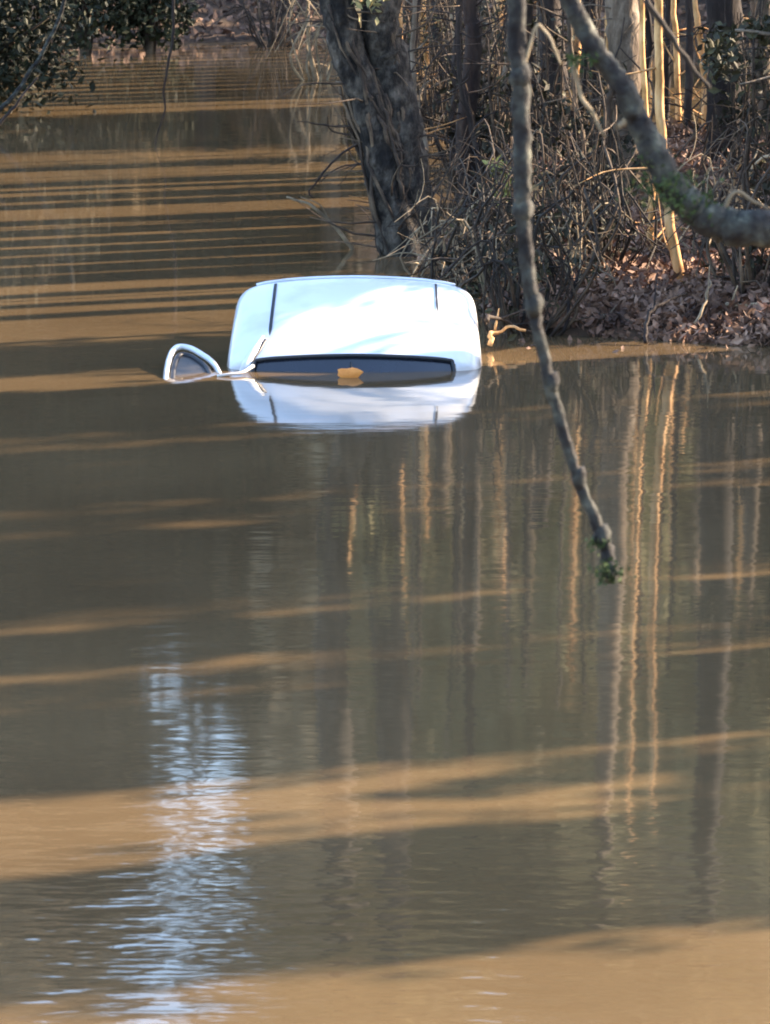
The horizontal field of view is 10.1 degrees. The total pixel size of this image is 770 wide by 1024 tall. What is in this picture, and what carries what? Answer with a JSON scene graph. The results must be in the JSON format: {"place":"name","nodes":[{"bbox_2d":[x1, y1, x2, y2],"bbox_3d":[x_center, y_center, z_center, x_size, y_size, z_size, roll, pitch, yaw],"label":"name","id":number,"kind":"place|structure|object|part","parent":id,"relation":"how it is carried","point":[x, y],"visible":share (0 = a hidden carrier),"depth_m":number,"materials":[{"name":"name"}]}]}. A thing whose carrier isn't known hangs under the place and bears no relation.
{"place":"outdoors","nodes":[
{"label":"outdoors","id":0,"kind":"place"},
{"bbox_2d":[0,40,769,1023],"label":"water","id":1,"kind":"structure","parent":0,"point":[362,698],"depth_m":21.96,"materials":[{"name":"brown liquid"}]},
{"bbox_2d":[0,77,37,124],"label":"branch","id":2,"kind":"object","parent":1,"relation":"on","point":[6,115],"visible":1,"depth_m":45.95,"materials":[{"name":"brown plant"}]},
{"bbox_2d":[0,0,65,111],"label":"branch","id":3,"kind":"object","parent":2,"relation":"attached to","point":[8,101],"visible":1,"depth_m":49.85,"materials":[{"name":"brown plant"}]},
{"bbox_2d":[99,0,202,53],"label":"bush","id":4,"kind":"object","parent":1,"relation":"on","point":[150,19],"visible":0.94,"depth_m":61.67,"materials":[{"name":"green plant"}]},
{"bbox_2d":[155,0,174,144],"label":"branch","id":5,"kind":"object","parent":1,"relation":"on","point":[172,35],"visible":0.99,"depth_m":47.85,"materials":[{"name":"brown plant"}]},
{"bbox_2d":[267,0,337,80],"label":"shrub","id":6,"kind":"object","parent":1,"relation":"on","point":[310,59],"visible":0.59,"depth_m":57.00,"materials":[{"name":"plant"}]},
{"bbox_2d":[286,196,354,249],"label":"twig","id":7,"kind":"object","parent":1,"relation":"on","point":[337,229],"visible":0.97,"depth_m":38.13,"materials":[{"name":"brown wood"}]},
{"bbox_2d":[163,275,481,378],"bbox_3d":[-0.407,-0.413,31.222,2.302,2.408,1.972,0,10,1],"label":"car","id":8,"kind":"object","parent":1,"relation":"in","point":[369,324],"visible":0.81,"depth_m":31.17,"materials":[{"name":"white paint"}]},
{"bbox_3d":[-1.241,-0.601,30.871,0.641,1.067,0.981,0,10,1],"label":"door","id":9,"kind":"part","parent":8,"relation":"part of","materials":[{"name":"white paint"}]},
{"bbox_2d":[338,367,362,377],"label":"leaf","id":10,"kind":"object","parent":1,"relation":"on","point":[352,372],"visible":1,"depth_m":30.55,"materials":[{"name":"orange plant"}]},
{"bbox_2d":[372,160,498,279],"bbox_3d":[0.469,-2.348,36.356,1.263,1.266,1.101,-10,14,-44],"label":"shrub","id":11,"kind":"object","parent":1,"relation":"in","point":[442,263],"visible":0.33,"depth_m":36.23,"materials":[{"name":"brown plant"}]},
{"bbox_2d":[487,308,525,346],"bbox_3d":[0.873,-1.363,32.036,0.350,0.268,0.106,-7,12,-34],"label":"stick","id":12,"kind":"object","parent":1,"relation":"on","point":[490,338],"visible":1,"depth_m":32.02,"materials":[{"name":"beige wood"}]},
{"bbox_2d":[484,309,531,332],"bbox_3d":[0.889,-1.377,32.071,0.117,0.225,0.821,5,11,27],"label":"stick","id":13,"kind":"object","parent":1,"relation":"on","point":[488,317],"visible":0.91,"depth_m":32.07,"materials":[{"name":"brown wood"}]},
{"bbox_2d":[407,225,759,352],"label":"floating leaves","id":14,"kind":"object","parent":1,"relation":"on","point":[622,338],"visible":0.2,"depth_m":32.38,"materials":[{"name":"brown plant"}]},
{"bbox_2d":[648,0,682,124],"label":"sapling","id":15,"kind":"object","parent":1,"relation":"on","point":[666,68],"visible":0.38,"depth_m":49.83,"materials":[{"name":"beige plant"}]},
{"bbox_2d":[6,0,769,344],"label":"ground","id":16,"kind":"structure","parent":0,"point":[234,28],"depth_m":64.81,"materials":[{"name":"soil"}]},
{"bbox_2d":[0,0,131,113],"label":"bush","id":17,"kind":"object","parent":16,"relation":"on","point":[10,49],"visible":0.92,"depth_m":51.44,"materials":[{"name":"green plant"}]},
{"bbox_2d":[17,0,145,54],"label":"bush","id":18,"kind":"object","parent":16,"relation":"on","point":[96,18],"visible":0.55,"depth_m":61.27,"materials":[{"name":"green plant"}]},
{"bbox_2d":[214,0,321,48],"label":"shrub","id":19,"kind":"object","parent":16,"relation":"on","point":[272,32],"visible":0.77,"depth_m":63.10,"materials":[{"name":"green plant"}]},
{"bbox_2d":[9,0,749,42],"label":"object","id":20,"kind":"object","parent":16,"relation":"on","point":[211,29],"visible":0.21,"depth_m":65.30,"materials":[{"name":"brown plant"}]},
{"bbox_2d":[277,0,489,256],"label":"tree","id":21,"kind":"object","parent":16,"relation":"on","point":[370,61],"visible":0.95,"depth_m":37.52,"materials":[{"name":"grey plant"}]},
{"bbox_2d":[308,142,360,198],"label":"twig","id":22,"kind":"object","parent":21,"relation":"hanging from","point":[337,157],"visible":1,"depth_m":37.65,"materials":[{"name":"brown plant"}]},
{"bbox_2d":[351,0,417,199],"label":"sapling","id":23,"kind":"object","parent":16,"relation":"on","point":[358,9],"visible":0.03,"depth_m":40.18,"materials":[{"name":"brown plant"}]},
{"bbox_2d":[292,0,491,139],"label":"shrub","id":24,"kind":"object","parent":16,"relation":"on","point":[421,59],"visible":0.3,"depth_m":48.41,"materials":[{"name":"brown plant"}]},
{"bbox_2d":[407,0,430,72],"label":"sapling","id":25,"kind":"object","parent":16,"relation":"on","point":[418,14],"visible":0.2,"depth_m":46.77,"materials":[{"name":"brown plant"}]},
{"bbox_2d":[404,0,437,176],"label":"sapling","id":26,"kind":"object","parent":16,"relation":"on","point":[412,46],"visible":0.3,"depth_m":39.87,"materials":[{"name":"brown plant"}]},
{"bbox_2d":[417,0,425,84],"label":"tree","id":27,"kind":"object","parent":16,"relation":"on","point":[422,40],"visible":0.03,"depth_m":54.74,"materials":[{"name":"brown plant"}]},
{"bbox_2d":[403,3,442,100],"bbox_3d":[0.386,-6.468,48.504,0.766,4.113,0.377,0,10,0],"label":"sapling","id":28,"kind":"object","parent":16,"relation":"on","point":[426,59],"visible":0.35,"depth_m":48.82,"materials":[{"name":"brown plant"}]},
{"bbox_2d":[301,1,552,202],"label":"shrub","id":29,"kind":"object","parent":16,"relation":"on","point":[451,135],"visible":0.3,"depth_m":41.56,"materials":[{"name":"brown plant"}]},
{"bbox_2d":[399,8,465,133],"bbox_3d":[0.094,-6.038,39.990,1.425,7.695,0.865,-3,10,-15],"label":"sapling","id":30,"kind":"object","parent":16,"relation":"on","point":[401,22],"visible":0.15,"depth_m":40.47,"materials":[{"name":"brown plant"}]},
{"bbox_2d":[426,0,454,114],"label":"tree","id":31,"kind":"object","parent":16,"relation":"on","point":[435,48],"visible":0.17,"depth_m":51.74,"materials":[{"name":"brown plant"}]},
{"bbox_2d":[421,0,462,189],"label":"sapling","id":32,"kind":"object","parent":16,"relation":"on","point":[453,89],"visible":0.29,"depth_m":42.92,"materials":[{"name":"brown plant"}]},
{"bbox_2d":[430,0,455,67],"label":"tree","id":33,"kind":"object","parent":16,"relation":"on","point":[451,16],"visible":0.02,"depth_m":52.74,"materials":[{"name":"beige plant"}]},
{"bbox_2d":[373,125,543,298],"bbox_3d":[0.689,-2.269,34.948,1.571,1.582,1.730,0,10,0],"label":"shrub","id":34,"kind":"object","parent":16,"relation":"on","point":[433,263],"visible":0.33,"depth_m":35.08,"materials":[{"name":"brown plant"}]},
{"bbox_2d":[403,0,536,141],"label":"shrub","id":35,"kind":"object","parent":16,"relation":"on","point":[431,93],"visible":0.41,"depth_m":48.31,"materials":[{"name":"brown plant"}]},
{"bbox_2d":[403,0,541,211],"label":"tree","id":36,"kind":"object","parent":16,"relation":"on","point":[472,23],"visible":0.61,"depth_m":40.85,"materials":[{"name":"brown plant"}]},
{"bbox_2d":[418,212,548,304],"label":"shrub","id":37,"kind":"object","parent":16,"relation":"on","point":[481,278],"visible":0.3,"depth_m":34.23,"materials":[{"name":"brown plant"}]},
{"bbox_2d":[425,0,551,209],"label":"sapling","id":38,"kind":"object","parent":16,"relation":"on","point":[463,99],"visible":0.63,"depth_m":39.92,"materials":[{"name":"brown plant"}]},
{"bbox_2d":[449,0,533,76],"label":"tree","id":39,"kind":"object","parent":16,"relation":"on","point":[500,16],"visible":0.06,"depth_m":55.71,"materials":[{"name":"brown plant"}]},
{"bbox_2d":[448,0,535,122],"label":"sapling","id":40,"kind":"object","parent":16,"relation":"on","point":[486,21],"visible":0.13,"depth_m":49.77,"materials":[{"name":"brown plant"}]},
{"bbox_2d":[482,155,511,205],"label":"sprig","id":41,"kind":"object","parent":16,"relation":"on","point":[486,162],"visible":0.19,"depth_m":38.55,"materials":[{"name":"green plant"}]},
{"bbox_2d":[404,0,603,134],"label":"shrub","id":42,"kind":"object","parent":16,"relation":"on","point":[495,13],"visible":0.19,"depth_m":46.80,"materials":[{"name":"brown plant"}]},
{"bbox_2d":[416,94,592,252],"bbox_3d":[0.941,-2.708,36.721,1.537,1.547,1.692,2,10,13],"label":"shrub","id":43,"kind":"object","parent":16,"relation":"on","point":[500,152],"visible":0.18,"depth_m":36.78,"materials":[{"name":"brown plant"}]},
{"bbox_2d":[482,0,560,165],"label":"sapling","id":44,"kind":"object","parent":16,"relation":"on","point":[506,68],"visible":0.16,"depth_m":43.87,"materials":[{"name":"brown plant"}]},
{"bbox_2d":[407,121,637,340],"bbox_3d":[0.921,-2.065,32.762,1.938,1.772,1.760,1,10,6],"label":"shrub","id":45,"kind":"object","parent":16,"relation":"on","point":[547,267],"visible":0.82,"depth_m":32.61,"materials":[{"name":"brown plant"}]},
{"bbox_2d":[486,0,572,160],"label":"sapling","id":46,"kind":"object","parent":16,"relation":"on","point":[529,12],"visible":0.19,"depth_m":43.83,"materials":[{"name":"brown plant"}]},
{"bbox_2d":[404,100,655,296],"bbox_3d":[1.146,-2.492,34.276,1.967,1.798,1.786,1,10,6],"label":"shrub","id":47,"kind":"object","parent":16,"relation":"on","point":[557,209],"visible":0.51,"depth_m":34.10,"materials":[{"name":"brown plant"}]},
{"bbox_2d":[494,0,596,187],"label":"sapling","id":48,"kind":"object","parent":16,"relation":"on","point":[569,38],"visible":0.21,"depth_m":40.84,"materials":[{"name":"brown plant"}]},
{"bbox_2d":[499,0,596,148],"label":"tree","id":49,"kind":"object","parent":16,"relation":"on","point":[552,24],"visible":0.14,"depth_m":44.76,"materials":[{"name":"brown plant"}]},
{"bbox_2d":[533,13,569,99],"bbox_3d":[1.785,-9.856,53.032,3.269,10.603,3.540,9,14,42],"label":"tree","id":50,"kind":"object","parent":16,"relation":"on","point":[538,56],"visible":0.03,"depth_m":53.82,"materials":[{"name":"beige plant"}]},
{"bbox_2d":[452,0,651,164],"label":"shrub","id":51,"kind":"object","parent":16,"relation":"on","point":[545,54],"visible":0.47,"depth_m":43.90,"materials":[{"name":"brown plant"}]},
{"bbox_2d":[429,12,683,191],"bbox_3d":[1.349,-3.703,40.748,2.073,2.146,2.200,-5,11,-26],"label":"shrub","id":52,"kind":"object","parent":16,"relation":"on","point":[503,125],"visible":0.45,"depth_m":40.85,"materials":[{"name":"brown plant"}]},
{"bbox_2d":[427,60,701,242],"bbox_3d":[1.736,-3.104,37.444,2.004,1.955,1.889,-8,13,-38],"label":"shrub","id":53,"kind":"object","parent":16,"relation":"on","point":[566,127],"visible":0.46,"depth_m":37.16,"materials":[{"name":"brown plant"}]},
{"bbox_2d":[513,172,632,290],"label":"shrub","id":54,"kind":"object","parent":16,"relation":"on","point":[576,259],"visible":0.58,"depth_m":33.82,"materials":[{"name":"brown plant"}]},
{"bbox_2d":[561,254,585,333],"bbox_3d":[1.411,-1.635,32.629,0.210,0.586,0.055,-7,12,-35],"label":"stick","id":55,"kind":"object","parent":16,"relation":"on","point":[563,330],"visible":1,"depth_m":32.62,"materials":[{"name":"brown wood"}]},
{"bbox_2d":[567,28,580,93],"bbox_3d":[2.424,-8.962,54.162,0.944,8.779,0.884,9,13,40],"label":"tree","id":56,"kind":"object","parent":16,"relation":"on","point":[575,46],"visible":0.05,"depth_m":54.76,"materials":[{"name":"brown plant"}]},
{"bbox_2d":[549,0,600,169],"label":"sapling","id":57,"kind":"object","parent":16,"relation":"on","point":[584,82],"visible":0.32,"depth_m":41.90,"materials":[{"name":"brown plant"}]},
{"bbox_2d":[568,0,601,122],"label":"sapling","id":58,"kind":"object","parent":16,"relation":"on","point":[592,7],"visible":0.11,"depth_m":47.77,"materials":[{"name":"brown plant"}]},
{"bbox_2d":[569,9,608,118],"bbox_3d":[2.263,-7.614,45.269,0.594,7.874,0.694,-5,11,-25],"label":"sapling","id":59,"kind":"object","parent":16,"relation":"on","point":[606,48],"visible":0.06,"depth_m":45.80,"materials":[{"name":"brown plant"}]},
{"bbox_2d":[509,109,670,271],"bbox_3d":[1.861,-2.520,34.734,1.468,1.478,1.616,3,11,16],"label":"shrub","id":60,"kind":"object","parent":16,"relation":"on","point":[606,221],"visible":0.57,"depth_m":34.58,"materials":[{"name":"brown plant"}]},
{"bbox_2d":[456,117,769,345],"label":"leaf litter","id":61,"kind":"object","parent":16,"relation":"on","point":[628,304],"visible":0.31,"depth_m":33.31,"materials":[{"name":"brown plant"}]},
{"bbox_2d":[643,275,686,343],"bbox_3d":[2.037,-1.518,32.386,0.153,0.473,0.540,8,13,37],"label":"stick","id":62,"kind":"object","parent":61,"relation":"on","point":[646,322],"visible":1,"depth_m":32.33,"materials":[{"name":"grey wood"}]},
{"bbox_2d":[687,265,711,332],"bbox_3d":[2.377,-1.593,32.574,0.081,0.485,0.363,6,12,32],"label":"stick","id":63,"kind":"object","parent":61,"relation":"on","point":[704,303],"visible":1,"depth_m":32.58,"materials":[{"name":"brown wood"}]},
{"bbox_2d":[595,304,632,323],"bbox_3d":[1.758,-1.473,32.755,0.404,0.191,0.056,3,10,14],"label":"stick","id":64,"kind":"object","parent":16,"relation":"on","point":[612,310],"visible":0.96,"depth_m":32.76,"materials":[{"name":"grey wood"}]},
{"bbox_2d":[552,0,694,204],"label":"tree","id":65,"kind":"object","parent":16,"relation":"on","point":[617,12],"visible":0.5,"depth_m":40.25,"materials":[{"name":"brown plant"}]},
{"bbox_2d":[579,0,683,281],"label":"sapling","id":66,"kind":"object","parent":16,"relation":"on","point":[675,254],"visible":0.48,"depth_m":33.95,"materials":[{"name":"beige plant"}]},
{"bbox_2d":[507,0,769,585],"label":"tree","id":67,"kind":"object","parent":16,"relation":"on","point":[692,206],"visible":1,"depth_m":11.93,"materials":[{"name":"grey plant"}]},
{"bbox_2d":[534,10,769,204],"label":"shrub","id":68,"kind":"object","parent":16,"relation":"on","point":[609,135],"visible":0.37,"depth_m":40.24,"materials":[{"name":"brown plant"}]},
{"bbox_2d":[632,0,682,251],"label":"sapling","id":69,"kind":"object","parent":16,"relation":"on","point":[642,55],"visible":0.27,"depth_m":36.40,"materials":[{"name":"beige plant"}]},
{"bbox_2d":[646,41,698,87],"bbox_3d":[3.396,-10.246,55.055,3.546,10.974,3.629,0,10,0],"label":"tree","id":70,"kind":"object","parent":16,"relation":"on","point":[651,72],"visible":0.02,"depth_m":55.84,"materials":[{"name":"brown plant"}]},
{"bbox_2d":[640,6,706,166],"bbox_3d":[2.426,-5.041,41.682,0.758,5.376,1.240,-6,12,-30],"label":"sapling","id":71,"kind":"object","parent":16,"relation":"on","point":[649,50],"visible":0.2,"depth_m":41.81,"materials":[{"name":"brown plant"}]},
{"bbox_2d":[651,0,708,123],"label":"sapling","id":72,"kind":"object","parent":16,"relation":"on","point":[677,74],"visible":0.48,"depth_m":46.86,"materials":[{"name":"beige plant"}]},
{"bbox_2d":[652,0,707,132],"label":"sapling","id":73,"kind":"object","parent":16,"relation":"on","point":[697,23],"visible":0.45,"depth_m":45.81,"materials":[{"name":"brown plant"}]},
{"bbox_2d":[640,0,751,141],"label":"sapling","id":74,"kind":"object","parent":16,"relation":"on","point":[690,27],"visible":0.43,"depth_m":44.88,"materials":[{"name":"brown plant"}]},
{"bbox_2d":[643,113,769,256],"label":"shrub","id":75,"kind":"object","parent":16,"relation":"on","point":[711,242],"visible":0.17,"depth_m":36.17,"materials":[{"name":"brown plant"}]},
{"bbox_2d":[649,109,769,301],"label":"shrub","id":76,"kind":"object","parent":16,"relation":"on","point":[748,271],"visible":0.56,"depth_m":33.40,"materials":[{"name":"brown plant"}]},
{"bbox_2d":[664,0,764,172],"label":"tree","id":77,"kind":"object","parent":16,"relation":"on","point":[715,10],"visible":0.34,"depth_m":41.77,"materials":[{"name":"brown plant"}]},
{"bbox_2d":[670,0,769,175],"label":"shrub","id":78,"kind":"object","parent":16,"relation":"on","point":[744,93],"visible":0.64,"depth_m":40.81,"materials":[{"name":"brown plant"}]},
{"bbox_2d":[674,65,769,226],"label":"shrub","id":79,"kind":"object","parent":16,"relation":"on","point":[753,178],"visible":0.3,"depth_m":36.56,"materials":[{"name":"brown plant"}]},
{"bbox_2d":[691,11,769,93],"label":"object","id":80,"kind":"object","parent":16,"relation":"on","point":[717,51],"visible":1,"depth_m":32.38,"materials":[{"name":"green plant"}]},
{"bbox_2d":[719,285,756,314],"bbox_3d":[2.687,-1.571,32.839,0.445,0.291,0.098,4,11,22],"label":"stick","id":81,"kind":"object","parent":16,"relation":"on","point":[746,305],"visible":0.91,"depth_m":32.82,"materials":[{"name":"brown wood"}]},
{"bbox_2d":[744,0,754,126],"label":"sapling","id":82,"kind":"object","parent":16,"relation":"on","point":[752,4],"visible":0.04,"depth_m":46.77,"materials":[{"name":"brown plant"}]},
{"bbox_2d":[742,0,769,142],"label":"shrub","id":83,"kind":"object","parent":16,"relation":"on","point":[761,22],"visible":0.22,"depth_m":45.23,"materials":[{"name":"green plant"}]},
{"bbox_2d":[745,0,769,139],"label":"tree","id":84,"kind":"object","parent":16,"relation":"on","point":[765,12],"visible":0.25,"depth_m":45.80,"materials":[{"name":"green plant"}]}
]}

